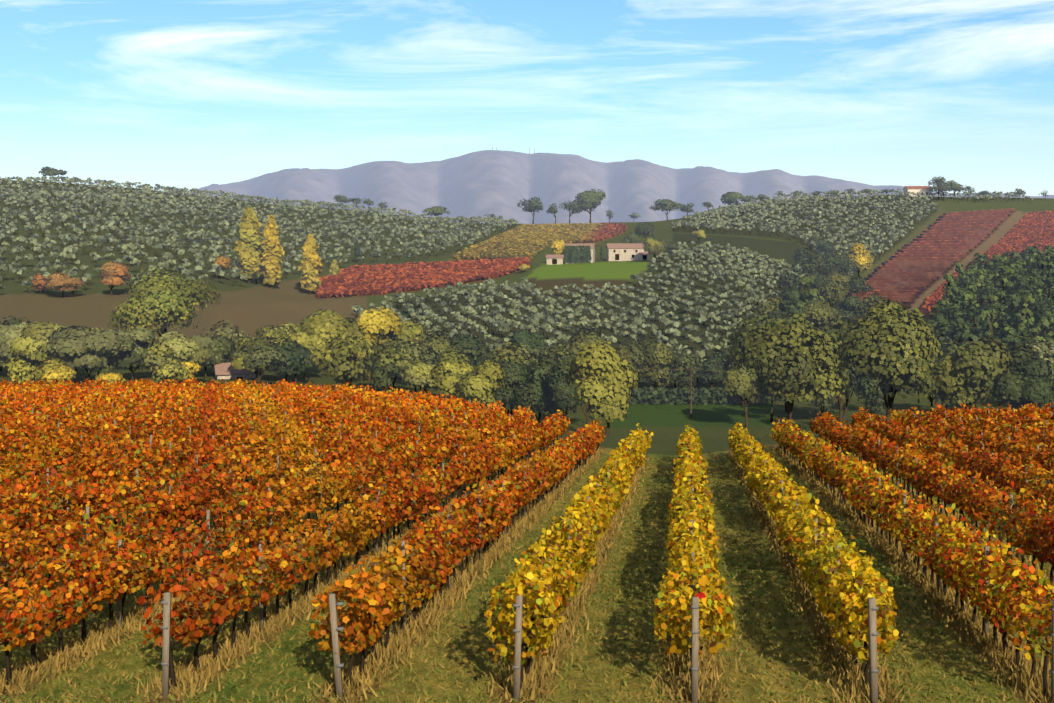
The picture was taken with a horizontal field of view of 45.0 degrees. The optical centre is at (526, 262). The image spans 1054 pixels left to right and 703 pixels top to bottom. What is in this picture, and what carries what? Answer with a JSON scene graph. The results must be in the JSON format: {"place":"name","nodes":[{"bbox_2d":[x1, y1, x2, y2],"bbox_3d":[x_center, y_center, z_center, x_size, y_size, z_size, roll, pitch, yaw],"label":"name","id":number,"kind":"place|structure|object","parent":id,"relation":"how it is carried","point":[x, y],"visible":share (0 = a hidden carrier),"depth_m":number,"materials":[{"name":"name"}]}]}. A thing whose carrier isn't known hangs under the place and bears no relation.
{"place":"outdoors","nodes":[
{"label":"outdoors","id":0,"kind":"place"},
{"bbox_2d":[0,150,1053,702],"bbox_3d":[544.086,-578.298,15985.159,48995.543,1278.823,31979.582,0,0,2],"label":"terrain","id":1,"kind":"structure","parent":0,"point":[488,182],"depth_m":297.29,"materials":[{"name":"green plant"}]},
{"bbox_2d":[213,363,264,378],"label":"small shed","id":2,"kind":"structure","parent":1,"relation":"on","point":[224,371],"depth_m":203.86,"materials":[{"name":"stone"}]},
{"bbox_2d":[0,176,517,293],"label":"olive grove","id":3,"kind":"object","parent":1,"relation":"on","point":[42,265],"depth_m":587.41,"materials":[{"name":"green plant"}]},
{"bbox_2d":[0,166,1053,421],"bbox_3d":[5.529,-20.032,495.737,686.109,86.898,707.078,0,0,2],"label":"tree foliage","id":4,"kind":"object","parent":1,"relation":"on","point":[776,354],"visible":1,"depth_m":196.75,"materials":[{"name":"green plant"}]},
{"bbox_2d":[0,428,1053,702],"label":"vineyard grass tufts","id":5,"kind":"object","parent":1,"relation":"on","point":[408,634],"visible":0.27,"depth_m":29.44,"materials":[{"name":"green plant"}]},
{"bbox_2d":[0,417,1053,694],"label":"vine trunks","id":6,"kind":"object","parent":1,"relation":"on","point":[362,661],"visible":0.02,"depth_m":34.15,"materials":[{"name":"brown wood"}]},
{"bbox_2d":[0,378,1053,664],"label":"grapevines","id":7,"kind":"object","parent":6,"relation":"attached to","point":[850,578],"visible":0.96,"depth_m":41.83,"materials":[{"name":"orange plant"}]},
{"bbox_2d":[0,381,1053,702],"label":"vineyard posts","id":8,"kind":"object","parent":1,"relation":"on","point":[872,627],"visible":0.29,"depth_m":24.52,"materials":[{"name":"grey wood"}]},
{"bbox_2d":[161,600,1053,674],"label":"wire ties","id":9,"kind":"object","parent":8,"relation":"on","point":[339,603],"visible":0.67,"depth_m":24.30,"materials":[{"name":"grey metal"}]},
{"bbox_2d":[695,592,705,598],"bbox_3d":[3.305,6.350,24.254,0.163,0.180,0.148,0,0,44],"label":"red rag on post","id":10,"kind":"object","parent":8,"relation":"attached to","point":[700,595],"visible":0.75,"depth_m":24.23,"materials":[{"name":"red fabric"}]},
{"bbox_2d":[0,183,1053,435],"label":"tree trunks","id":11,"kind":"object","parent":1,"relation":"on","point":[888,399],"visible":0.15,"depth_m":200.76,"materials":[{"name":"brown plant"}]},
{"bbox_2d":[148,322,918,416],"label":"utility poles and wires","id":12,"kind":"object","parent":1,"relation":"on","point":[486,355],"visible":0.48,"depth_m":211.70,"materials":[{"name":"brown wood"}]},
{"bbox_2d":[546,255,563,264],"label":"farm annex","id":13,"kind":"object","parent":1,"relation":"on","point":[554,259],"visible":0.84,"depth_m":473.21,"materials":[{"name":"stone"}]},
{"bbox_2d":[351,241,804,387],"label":"olive grove","id":14,"kind":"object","parent":1,"relation":"on","point":[621,315],"depth_m":360.65,"materials":[{"name":"green plant"}]},
{"bbox_2d":[565,243,595,263],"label":"farmhouse","id":15,"kind":"object","parent":1,"relation":"on","point":[592,246],"visible":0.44,"depth_m":477.52,"materials":[{"name":"stone"}]},
{"bbox_2d":[564,245,590,262],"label":"ivy","id":16,"kind":"object","parent":15,"relation":"attached to","point":[579,252],"visible":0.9,"depth_m":475.12,"materials":[{"name":"green plant"}]},
{"bbox_2d":[605,243,644,260],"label":"farm barn","id":17,"kind":"structure","parent":1,"relation":"on","point":[622,251],"depth_m":479.23,"materials":[{"name":"stone"}]},
{"bbox_2d":[638,251,648,260],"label":"lean-to shed","id":18,"kind":"structure","parent":1,"relation":"on","point":[644,255],"depth_m":477.93,"materials":[{"name":"beige stone"}]},
{"bbox_2d":[313,208,1053,317],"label":"distant vineyard","id":19,"kind":"object","parent":1,"relation":"on","point":[938,247],"visible":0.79,"depth_m":532.63,"materials":[{"name":"red plant"}]},
{"bbox_2d":[628,386,770,404],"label":"valley hedge","id":20,"kind":"object","parent":1,"relation":"on","point":[651,395],"visible":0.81,"depth_m":229.68,"materials":[{"name":"green plant"}]},
{"bbox_2d":[670,188,1032,275],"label":"olive grove","id":21,"kind":"object","parent":1,"relation":"on","point":[720,210],"depth_m":694.87,"materials":[{"name":"green plant"}]},
{"bbox_2d":[903,186,931,195],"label":"villa","id":22,"kind":"object","parent":1,"relation":"on","point":[922,190],"visible":0.71,"depth_m":825.63,"materials":[{"name":"white"}]},
{"bbox_2d":[0,0,1053,195],"label":"sky","id":23,"kind":"structure","parent":0,"point":[190,94],"materials":[{"name":"blue"}]}
]}

